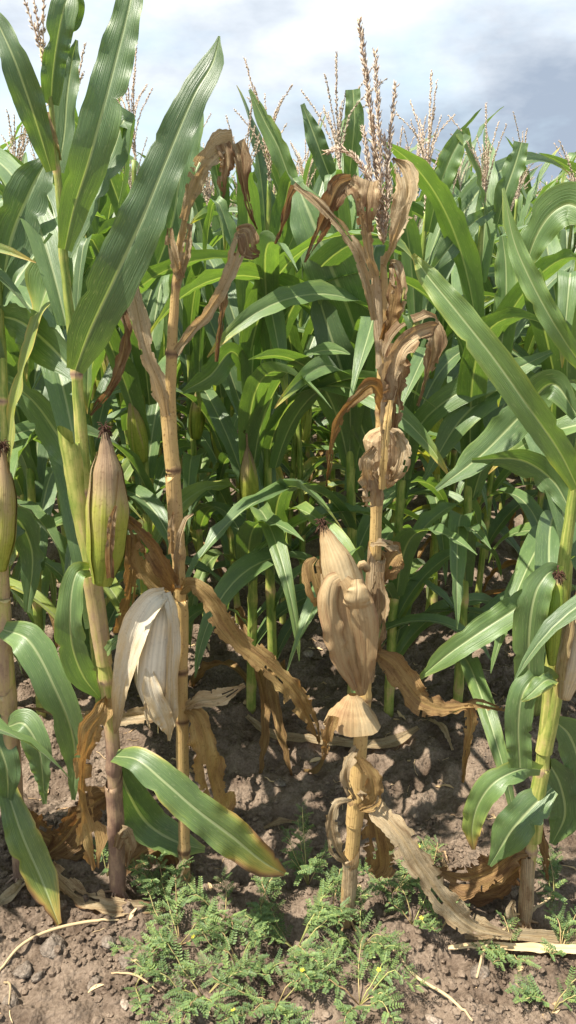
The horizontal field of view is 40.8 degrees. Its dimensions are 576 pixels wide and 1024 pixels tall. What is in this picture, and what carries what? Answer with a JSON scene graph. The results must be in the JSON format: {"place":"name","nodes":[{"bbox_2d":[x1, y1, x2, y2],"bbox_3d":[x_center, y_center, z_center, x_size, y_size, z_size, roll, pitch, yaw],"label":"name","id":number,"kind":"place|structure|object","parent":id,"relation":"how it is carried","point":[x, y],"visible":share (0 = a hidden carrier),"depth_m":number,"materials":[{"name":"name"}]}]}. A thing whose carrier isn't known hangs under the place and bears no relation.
{"place":"outdoors","nodes":[
{"label":"outdoors","id":0,"kind":"place"},
{"bbox_2d":[0,374,575,1023],"bbox_3d":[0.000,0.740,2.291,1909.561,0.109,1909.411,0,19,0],"label":"ground","id":1,"kind":"structure","parent":0,"point":[40,1002],"depth_m":2.04,"materials":[{"name":"soil"}]},
{"bbox_2d":[1,993,20,1007],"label":"soil clod","id":2,"kind":"object","parent":1,"relation":"on","point":[14,1000],"visible":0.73,"depth_m":1.56,"materials":[{"name":"soil"}]},
{"bbox_2d":[0,878,24,906],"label":"leaf scrap","id":3,"kind":"object","parent":1,"relation":"on","point":[8,895],"visible":0.69,"depth_m":1.81,"materials":[{"name":"plant"}]},
{"bbox_2d":[12,960,31,978],"bbox_3d":[-0.557,0.967,1.628,0.044,0.033,0.045,0,19,0],"label":"stone","id":4,"kind":"object","parent":1,"relation":"on","point":[23,970],"visible":1,"depth_m":1.62,"materials":[{"name":"stone"}]},
{"bbox_2d":[0,175,58,647],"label":"corn plant","id":5,"kind":"object","parent":1,"relation":"on","point":[18,482],"visible":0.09,"depth_m":2.92,"materials":[{"name":"green plant"}]},
{"bbox_2d":[0,243,69,778],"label":"corn plant","id":6,"kind":"object","parent":1,"relation":"on","point":[10,285],"visible":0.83,"depth_m":1.53,"materials":[{"name":"green plant"}]},
{"bbox_2d":[9,498,66,617],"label":"corn plant","id":7,"kind":"object","parent":1,"relation":"on","point":[45,522],"visible":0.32,"depth_m":2.06,"materials":[{"name":"green plant"}]},
{"bbox_2d":[31,970,45,982],"bbox_3d":[-0.521,0.970,1.617,0.032,0.022,0.022,-9,21,-24],"label":"soil clod","id":8,"kind":"object","parent":1,"relation":"on","point":[36,977],"visible":1,"depth_m":1.61,"materials":[{"name":"soil"}]},
{"bbox_2d":[0,104,94,717],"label":"corn plant","id":9,"kind":"object","parent":1,"relation":"on","point":[40,488],"visible":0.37,"depth_m":2.26,"materials":[{"name":"green plant"}]},
{"bbox_2d":[40,933,66,959],"bbox_3d":[-0.509,0.942,1.676,0.056,0.043,0.063,-17,25,-40],"label":"soil clod","id":10,"kind":"object","parent":1,"relation":"on","point":[49,944],"visible":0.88,"depth_m":1.66,"materials":[{"name":"soil"}]},
{"bbox_2d":[0,918,118,970],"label":"straw","id":11,"kind":"object","parent":1,"relation":"on","point":[17,948],"visible":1,"depth_m":1.71,"materials":[{"name":"plant"}]},
{"bbox_2d":[0,158,165,925],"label":"corn plant","id":12,"kind":"object","parent":1,"relation":"on","point":[26,191],"visible":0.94,"depth_m":1.62,"materials":[{"name":"green plant"}]},
{"bbox_2d":[0,182,166,535],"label":"corn plant","id":13,"kind":"object","parent":1,"relation":"on","point":[54,512],"visible":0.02,"depth_m":3.82,"materials":[{"name":"green plant"}]},
{"bbox_2d":[0,195,184,547],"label":"corn plant","id":14,"kind":"object","parent":1,"relation":"on","point":[117,450],"visible":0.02,"depth_m":3.59,"materials":[{"name":"green plant"}]},
{"bbox_2d":[87,975,102,990],"bbox_3d":[-0.397,0.973,1.592,0.030,0.028,0.040,0,19,0],"label":"soil clod","id":15,"kind":"object","parent":1,"relation":"on","point":[95,979],"visible":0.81,"depth_m":1.59,"materials":[{"name":"soil"}]},
{"bbox_2d":[93,839,108,875],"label":"weed","id":16,"kind":"object","parent":1,"relation":"on","point":[106,854],"visible":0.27,"depth_m":1.85,"materials":[{"name":"green plant"}]},
{"bbox_2d":[0,135,216,542],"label":"corn plant","id":17,"kind":"object","parent":1,"relation":"on","point":[116,414],"visible":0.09,"depth_m":3.02,"materials":[{"name":"green plant"}]},
{"bbox_2d":[101,935,115,948],"bbox_3d":[-0.389,0.930,1.674,0.034,0.024,0.031,16,25,39],"label":"soil clod","id":18,"kind":"object","parent":1,"relation":"on","point":[105,939],"visible":0.91,"depth_m":1.67,"materials":[{"name":"soil"}]},
{"bbox_2d":[46,329,184,511],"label":"corn plant","id":19,"kind":"object","parent":1,"relation":"on","point":[129,480],"visible":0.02,"depth_m":4.40,"materials":[{"name":"green plant"}]},
{"bbox_2d":[14,269,219,604],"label":"corn plant","id":20,"kind":"object","parent":1,"relation":"on","point":[100,414],"visible":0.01,"depth_m":2.93,"materials":[{"name":"green plant"}]},
{"bbox_2d":[84,193,161,555],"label":"corn plant","id":21,"kind":"object","parent":1,"relation":"on","point":[101,202],"visible":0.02,"depth_m":3.25,"materials":[{"name":"green plant"}]},
{"bbox_2d":[118,953,132,969],"bbox_3d":[-0.345,0.957,1.653,0.037,0.025,0.038,-11,22,-29],"label":"stone","id":22,"kind":"object","parent":1,"relation":"on","point":[123,963],"visible":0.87,"depth_m":1.64,"materials":[{"name":"stone"}]},
{"bbox_2d":[0,42,253,731],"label":"corn plant","id":23,"kind":"object","parent":1,"relation":"on","point":[150,503],"visible":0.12,"depth_m":2.05,"materials":[{"name":"green plant"}]},
{"bbox_2d":[14,43,246,626],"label":"corn plant","id":24,"kind":"object","parent":1,"relation":"on","point":[144,429],"visible":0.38,"depth_m":2.12,"materials":[{"name":"green plant"}]},
{"bbox_2d":[111,972,159,991],"bbox_3d":[-0.312,0.960,1.591,0.114,0.015,0.012,7,20,19],"label":"straw","id":25,"kind":"object","parent":1,"relation":"on","point":[141,978],"visible":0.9,"depth_m":1.59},
{"bbox_2d":[87,95,191,576],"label":"corn plant","id":26,"kind":"object","parent":1,"relation":"on","point":[107,212],"visible":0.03,"depth_m":3.39,"materials":[{"name":"green plant"}]},
{"bbox_2d":[0,0,285,901],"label":"corn plant","id":27,"kind":"object","parent":1,"relation":"on","point":[94,504],"visible":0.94,"depth_m":1.40,"materials":[{"name":"green plant"}]},
{"bbox_2d":[124,923,174,1014],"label":"weed","id":28,"kind":"object","parent":1,"relation":"on","point":[144,998],"visible":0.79,"depth_m":1.54,"materials":[{"name":"green plant"}]},
{"bbox_2d":[104,136,210,601],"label":"corn plant","id":29,"kind":"object","parent":1,"relation":"on","point":[158,481],"visible":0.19,"depth_m":2.99,"materials":[{"name":"green plant"}]},
{"bbox_2d":[125,851,193,895],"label":"weed","id":30,"kind":"object","parent":1,"relation":"on","point":[150,875],"visible":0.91,"depth_m":1.78,"materials":[{"name":"green plant"}]},
{"bbox_2d":[108,864,228,966],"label":"weed","id":31,"kind":"object","parent":1,"relation":"on","point":[157,917],"visible":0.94,"depth_m":1.70,"materials":[{"name":"green plant"}]},
{"bbox_2d":[91,143,247,647],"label":"corn plant","id":32,"kind":"object","parent":1,"relation":"on","point":[212,443],"visible":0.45,"depth_m":2.85,"materials":[{"name":"green plant"}]},
{"bbox_2d":[99,112,241,616],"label":"corn plant","id":33,"kind":"object","parent":1,"relation":"on","point":[194,461],"visible":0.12,"depth_m":2.77,"materials":[{"name":"green plant"}]},
{"bbox_2d":[108,382,234,447],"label":"corn plant","id":34,"kind":"object","parent":1,"relation":"on","point":[183,385],"depth_m":4.32,"materials":[{"name":"green plant"}]},
{"bbox_2d":[24,129,320,894],"bbox_3d":[-0.271,0.148,1.546,0.666,1.648,0.162,3,19,10],"label":"corn plant","id":35,"kind":"object","parent":1,"relation":"on","point":[151,627],"visible":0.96,"depth_m":1.52,"materials":[{"name":"beige plant"}]},
{"bbox_2d":[176,176,211,467],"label":"corn plant","id":36,"kind":"object","parent":1,"relation":"on","point":[179,415],"visible":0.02,"depth_m":4.99,"materials":[{"name":"green plant"}]},
{"bbox_2d":[160,295,233,474],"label":"corn plant","id":37,"kind":"object","parent":1,"relation":"on","point":[211,466],"depth_m":4.23,"materials":[{"name":"green plant"}]},
{"bbox_2d":[124,927,272,1023],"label":"weed","id":38,"kind":"object","parent":1,"relation":"on","point":[187,1003],"visible":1,"depth_m":1.56,"materials":[{"name":"green plant"}]},
{"bbox_2d":[117,164,307,577],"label":"corn plant","id":39,"kind":"object","parent":1,"relation":"on","point":[179,373],"depth_m":3.42,"materials":[{"name":"green plant"}]},
{"bbox_2d":[176,867,262,939],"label":"weed","id":40,"kind":"object","parent":1,"relation":"on","point":[229,920],"visible":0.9,"depth_m":1.74,"materials":[{"name":"green plant"}]},
{"bbox_2d":[174,898,283,977],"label":"weed","id":41,"kind":"object","parent":1,"relation":"on","point":[221,948],"visible":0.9,"depth_m":1.65,"materials":[{"name":"green plant"}]},
{"bbox_2d":[176,177,296,493],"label":"corn plant","id":42,"kind":"object","parent":1,"relation":"on","point":[215,224],"visible":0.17,"depth_m":3.35,"materials":[{"name":"green plant"}]},
{"bbox_2d":[177,188,318,501],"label":"corn plant","id":43,"kind":"object","parent":1,"relation":"on","point":[231,414],"visible":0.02,"depth_m":4.34,"materials":[{"name":"green plant"}]},
{"bbox_2d":[222,172,296,480],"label":"corn plant","id":44,"kind":"object","parent":1,"relation":"on","point":[234,420],"visible":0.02,"depth_m":3.43,"materials":[{"name":"green plant"}]},
{"bbox_2d":[246,859,288,932],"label":"weed","id":45,"kind":"object","parent":1,"relation":"on","point":[258,916],"visible":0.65,"depth_m":1.73,"materials":[{"name":"green plant"}]},
{"bbox_2d":[200,946,351,1023],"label":"weed","id":46,"kind":"object","parent":1,"relation":"on","point":[273,1009],"visible":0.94,"depth_m":1.53,"materials":[{"name":"green plant"}]},
{"bbox_2d":[264,817,297,828],"bbox_3d":[-0.021,0.811,2.022,0.095,0.018,0.021,-7,20,-19],"label":"leaf scrap","id":47,"kind":"object","parent":1,"relation":"on","point":[279,821],"visible":0.84,"depth_m":2.02,"materials":[{"name":"plant"}]},
{"bbox_2d":[181,105,387,773],"bbox_3d":[-0.015,-0.154,2.338,0.658,1.932,1.287,-12,22,-31],"label":"corn plant","id":48,"kind":"object","parent":1,"relation":"on","point":[253,384],"visible":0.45,"depth_m":2.08,"materials":[{"name":"green plant"}]},
{"bbox_2d":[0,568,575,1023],"bbox_3d":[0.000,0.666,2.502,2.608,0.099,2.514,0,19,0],"label":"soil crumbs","id":49,"kind":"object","parent":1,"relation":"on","point":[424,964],"visible":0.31,"depth_m":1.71,"materials":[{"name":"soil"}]},
{"bbox_2d":[0,575,575,1023],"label":"chaff","id":50,"kind":"object","parent":1,"relation":"on","point":[210,887],"visible":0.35,"depth_m":2.10,"materials":[{"name":"plant"}]},
{"bbox_2d":[156,111,424,623],"bbox_3d":[0.056,-0.420,2.847,0.587,1.901,1.285,15,24,38],"label":"corn plant","id":51,"kind":"object","parent":1,"relation":"on","point":[294,338],"visible":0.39,"depth_m":2.80,"materials":[{"name":"green plant"}]},
{"bbox_2d":[237,868,349,984],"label":"weed","id":52,"kind":"object","parent":1,"relation":"on","point":[315,927],"visible":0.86,"depth_m":1.70,"materials":[{"name":"green plant"}]},
{"bbox_2d":[228,159,376,544],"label":"corn plant","id":53,"kind":"object","parent":1,"relation":"on","point":[306,450],"visible":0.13,"depth_m":3.54,"materials":[{"name":"green plant"}]},
{"bbox_2d":[272,158,335,463],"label":"corn plant","id":54,"kind":"object","parent":1,"relation":"on","point":[316,443],"visible":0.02,"depth_m":4.19,"materials":[{"name":"green plant"}]},
{"bbox_2d":[160,115,451,630],"bbox_3d":[0.049,-0.403,2.857,1.206,1.901,0.338,3,19,7],"label":"corn plant","id":55,"kind":"object","parent":1,"relation":"on","point":[303,429],"visible":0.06,"depth_m":2.92,"materials":[{"name":"green plant"}]},
{"bbox_2d":[280,799,332,885],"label":"weed","id":56,"kind":"object","parent":1,"relation":"on","point":[300,864],"visible":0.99,"depth_m":1.85,"materials":[{"name":"green plant"}]},
{"bbox_2d":[304,758,324,773],"bbox_3d":[0.082,0.741,2.233,0.071,0.042,0.055,-5,20,-14],"label":"leaf scrap","id":57,"kind":"object","parent":1,"relation":"on","point":[315,769],"visible":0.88,"depth_m":2.22,"materials":[{"name":"plant"}]},
{"bbox_2d":[190,57,447,775],"bbox_3d":[0.062,-0.142,2.281,0.490,2.104,1.335,-5,20,-15],"label":"corn plant","id":58,"kind":"object","parent":1,"relation":"on","point":[282,423],"visible":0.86,"depth_m":2.01,"materials":[{"name":"green plant"}]},
{"bbox_2d":[150,51,490,694],"bbox_3d":[0.270,-0.196,2.094,0.575,1.889,1.286,12,23,32],"label":"corn plant","id":59,"kind":"object","parent":1,"relation":"on","point":[347,326],"visible":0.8,"depth_m":1.94,"materials":[{"name":"green plant"}]},
{"bbox_2d":[245,714,418,748],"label":"fallen leaf","id":60,"kind":"object","parent":1,"relation":"on","point":[394,740],"visible":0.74,"depth_m":2.36,"materials":[{"name":"plant"}]},
{"bbox_2d":[212,155,458,557],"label":"corn plant","id":61,"kind":"object","parent":1,"relation":"on","point":[327,435],"visible":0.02,"depth_m":3.59,"materials":[{"name":"green plant"}]},
{"bbox_2d":[307,866,373,926],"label":"weed","id":62,"kind":"object","parent":1,"relation":"on","point":[330,911],"visible":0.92,"depth_m":1.68,"materials":[{"name":"green plant"}]},
{"bbox_2d":[213,125,494,546],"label":"corn plant","id":63,"kind":"object","parent":1,"relation":"on","point":[457,498],"visible":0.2,"depth_m":2.84,"materials":[{"name":"green plant"}]},
{"bbox_2d":[299,886,410,965],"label":"weed","id":64,"kind":"object","parent":1,"relation":"on","point":[375,944],"visible":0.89,"depth_m":1.64,"materials":[{"name":"green plant"}]},
{"bbox_2d":[283,926,428,1023],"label":"weed","id":65,"kind":"object","parent":1,"relation":"on","point":[350,1014],"visible":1,"depth_m":1.55,"materials":[{"name":"green plant"}]},
{"bbox_2d":[312,424,419,502],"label":"corn plant","id":66,"kind":"object","parent":1,"relation":"on","point":[321,434],"visible":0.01,"depth_m":4.25,"materials":[{"name":"green plant"}]},
{"bbox_2d":[207,69,569,717],"bbox_3d":[0.356,-0.230,2.207,0.688,1.864,1.184,11,22,29],"label":"corn plant","id":67,"kind":"object","parent":1,"relation":"on","point":[403,590],"visible":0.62,"depth_m":2.09,"materials":[{"name":"green plant"}]},
{"bbox_2d":[283,139,497,512],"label":"corn plant","id":68,"kind":"object","parent":1,"relation":"on","point":[396,257],"depth_m":4.01,"materials":[{"name":"green plant"}]},
{"bbox_2d":[274,14,512,939],"bbox_3d":[0.229,0.114,1.407,0.504,1.778,0.162,0,19,0],"label":"corn plant","id":69,"kind":"object","parent":1,"relation":"on","point":[350,603],"visible":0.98,"depth_m":1.37,"materials":[{"name":"beige plant"}]},
{"bbox_2d":[297,108,496,540],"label":"corn plant","id":70,"kind":"object","parent":1,"relation":"on","point":[491,272],"visible":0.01,"depth_m":3.27,"materials":[{"name":"green plant"}]},
{"bbox_2d":[358,842,439,902],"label":"weed","id":71,"kind":"object","parent":1,"relation":"on","point":[409,883],"visible":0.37,"depth_m":1.78,"materials":[{"name":"green plant"}]},
{"bbox_2d":[276,115,526,583],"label":"corn plant","id":72,"kind":"object","parent":1,"relation":"on","point":[317,473],"visible":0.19,"depth_m":2.81,"materials":[{"name":"green plant"}]},
{"bbox_2d":[298,135,506,550],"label":"corn plant","id":73,"kind":"object","parent":1,"relation":"on","point":[323,483],"visible":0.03,"depth_m":3.51,"materials":[{"name":"green plant"}]},
{"bbox_2d":[379,870,442,932],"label":"weed","id":74,"kind":"object","parent":1,"relation":"on","point":[419,922],"visible":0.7,"depth_m":1.73,"materials":[{"name":"green plant"}]},
{"bbox_2d":[401,215,429,508],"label":"corn plant","id":75,"kind":"object","parent":1,"relation":"on","point":[420,226],"visible":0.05,"depth_m":4.11,"materials":[{"name":"green plant"}]},
{"bbox_2d":[284,103,575,803],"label":"corn plant","id":76,"kind":"object","parent":1,"relation":"on","point":[507,319],"visible":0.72,"depth_m":2.00,"materials":[{"name":"green plant"}]},
{"bbox_2d":[417,835,446,866],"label":"weed","id":77,"kind":"object","parent":1,"relation":"on","point":[432,846],"visible":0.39,"depth_m":1.86,"materials":[{"name":"green plant"}]},
{"bbox_2d":[392,950,472,1021],"bbox_3d":[0.289,0.968,1.589,0.015,0.025,0.220,-14,24,-36],"label":"straw","id":78,"kind":"object","parent":1,"relation":"on","point":[442,993],"visible":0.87,"depth_m":1.57,"materials":[{"name":"plant"}]},
{"bbox_2d":[425,1013,442,1023],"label":"stone","id":79,"kind":"object","parent":1,"relation":"on","point":[431,1018],"visible":1,"depth_m":1.53,"materials":[{"name":"stone"}]},
{"bbox_2d":[425,844,449,870],"bbox_3d":[0.362,0.842,1.900,0.017,0.039,0.104,-9,21,-23],"label":"leaf scrap","id":80,"kind":"object","parent":1,"relation":"on","point":[442,861],"visible":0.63,"depth_m":1.88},
{"bbox_2d":[428,718,453,749],"bbox_3d":[0.475,0.679,2.393,0.021,0.046,0.136,-8,20,-21],"label":"leaf scrap","id":81,"kind":"object","parent":1,"relation":"on","point":[443,727],"visible":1,"depth_m":2.38,"materials":[{"name":"plant"}]},
{"bbox_2d":[384,106,503,557],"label":"corn plant","id":82,"kind":"object","parent":1,"relation":"on","point":[464,173],"visible":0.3,"depth_m":3.36,"materials":[{"name":"green plant"}]},
{"bbox_2d":[375,175,528,495],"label":"corn plant","id":83,"kind":"object","parent":1,"relation":"on","point":[502,229],"depth_m":4.07,"materials":[{"name":"green plant"}]},
{"bbox_2d":[410,159,498,604],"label":"corn plant","id":84,"kind":"object","parent":1,"relation":"on","point":[440,542],"visible":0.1,"depth_m":2.83,"materials":[{"name":"green plant"}]},
{"bbox_2d":[406,180,505,558],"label":"corn plant","id":85,"kind":"object","parent":1,"relation":"on","point":[498,469],"visible":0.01,"depth_m":3.19,"materials":[{"name":"green plant"}]},
{"bbox_2d":[383,112,559,607],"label":"corn plant","id":86,"kind":"object","parent":1,"relation":"on","point":[504,515],"visible":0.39,"depth_m":2.99,"materials":[{"name":"green plant"}]},
{"bbox_2d":[381,140,575,716],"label":"corn plant","id":87,"kind":"object","parent":1,"relation":"on","point":[457,424],"visible":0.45,"depth_m":2.08,"materials":[{"name":"green plant"}]},
{"bbox_2d":[470,962,490,978],"bbox_3d":[0.403,0.966,1.621,0.039,0.031,0.041,11,22,29],"label":"soil clod","id":88,"kind":"object","parent":1,"relation":"on","point":[484,969],"visible":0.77,"depth_m":1.61,"materials":[{"name":"soil"}]},
{"bbox_2d":[403,151,575,553],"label":"corn plant","id":89,"kind":"object","parent":1,"relation":"on","point":[522,352],"visible":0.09,"depth_m":3.04,"materials":[{"name":"green plant"}]},
{"bbox_2d":[455,164,529,510],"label":"corn plant","id":90,"kind":"object","parent":1,"relation":"on","point":[460,486],"visible":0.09,"depth_m":4.03,"materials":[{"name":"green plant"}]},
{"bbox_2d":[411,181,575,928],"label":"corn plant","id":91,"kind":"object","parent":1,"relation":"on","point":[546,461],"visible":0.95,"depth_m":1.46,"materials":[{"name":"green plant"}]},
{"bbox_2d":[471,910,540,970],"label":"weed","id":92,"kind":"object","parent":1,"relation":"on","point":[496,952],"visible":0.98,"depth_m":1.63,"materials":[{"name":"green plant"}]},
{"bbox_2d":[436,149,575,558],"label":"corn plant","id":93,"kind":"object","parent":1,"relation":"on","point":[543,190],"visible":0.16,"depth_m":3.41,"materials":[{"name":"green plant"}]},
{"bbox_2d":[448,942,575,953],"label":"fallen leaf","id":94,"kind":"object","parent":1,"relation":"on","point":[537,947],"visible":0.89,"depth_m":1.66,"materials":[{"name":"plant"}]},
{"bbox_2d":[476,895,552,978],"bbox_3d":[0.492,0.919,1.700,0.296,0.027,0.032,-16,25,-39],"label":"straw","id":95,"kind":"object","parent":1,"relation":"on","point":[489,940],"visible":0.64,"depth_m":1.66,"materials":[{"name":"plant"}]},
{"bbox_2d":[465,928,575,943],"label":"fallen leaf","id":96,"kind":"object","parent":1,"relation":"on","point":[534,935],"visible":0.77,"depth_m":1.69,"materials":[{"name":"plant"}]},
{"bbox_2d":[505,136,541,476],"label":"corn plant","id":97,"kind":"object","parent":1,"relation":"on","point":[527,179],"visible":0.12,"depth_m":4.50,"materials":[{"name":"green plant"}]},
{"bbox_2d":[511,976,536,1001],"bbox_3d":[0.481,0.975,1.579,0.049,0.042,0.051,0,19,0],"label":"soil clod","id":98,"kind":"object","parent":1,"relation":"on","point":[515,984],"visible":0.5,"depth_m":1.58,"materials":[{"name":"soil"}]},
{"bbox_2d":[477,152,575,512],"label":"corn plant","id":99,"kind":"object","parent":1,"relation":"on","point":[571,155],"visible":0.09,"depth_m":3.44,"materials":[{"name":"green plant"}]},
{"bbox_2d":[482,175,575,592],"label":"corn plant","id":100,"kind":"object","parent":1,"relation":"on","point":[530,337],"visible":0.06,"depth_m":2.97,"materials":[{"name":"green plant"}]},
{"bbox_2d":[484,153,575,594],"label":"corn plant","id":101,"kind":"object","parent":1,"relation":"on","point":[563,162],"visible":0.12,"depth_m":2.48,"materials":[{"name":"green plant"}]},
{"bbox_2d":[488,415,575,679],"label":"corn plant","id":102,"kind":"object","parent":1,"relation":"on","point":[563,615],"visible":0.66,"depth_m":1.38,"materials":[{"name":"green plant"}]},
{"bbox_2d":[488,522,575,569],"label":"corn plant","id":103,"kind":"object","parent":1,"relation":"on","point":[524,529],"visible":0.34,"depth_m":2.81,"materials":[{"name":"green plant"}]},
{"bbox_2d":[505,966,575,1011],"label":"weed","id":104,"kind":"object","parent":1,"relation":"on","point":[538,997],"visible":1,"depth_m":1.54,"materials":[{"name":"green plant"}]},
{"bbox_2d":[508,142,575,547],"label":"corn plant","id":105,"kind":"object","parent":1,"relation":"on","point":[525,519],"visible":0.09,"depth_m":3.75,"materials":[{"name":"green plant"}]},
{"bbox_2d":[536,846,567,903],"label":"weed","id":106,"kind":"object","parent":1,"relation":"on","point":[554,863],"visible":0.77,"depth_m":1.78,"materials":[{"name":"green plant"}]},
{"bbox_2d":[540,898,575,960],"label":"weed","id":107,"kind":"object","parent":1,"relation":"on","point":[564,935],"visible":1,"depth_m":1.67,"materials":[{"name":"green plant"}]},
{"bbox_2d":[0,0,575,198],"label":"sky","id":108,"kind":"structure","parent":0,"point":[519,56],"materials":[{"name":"white"}]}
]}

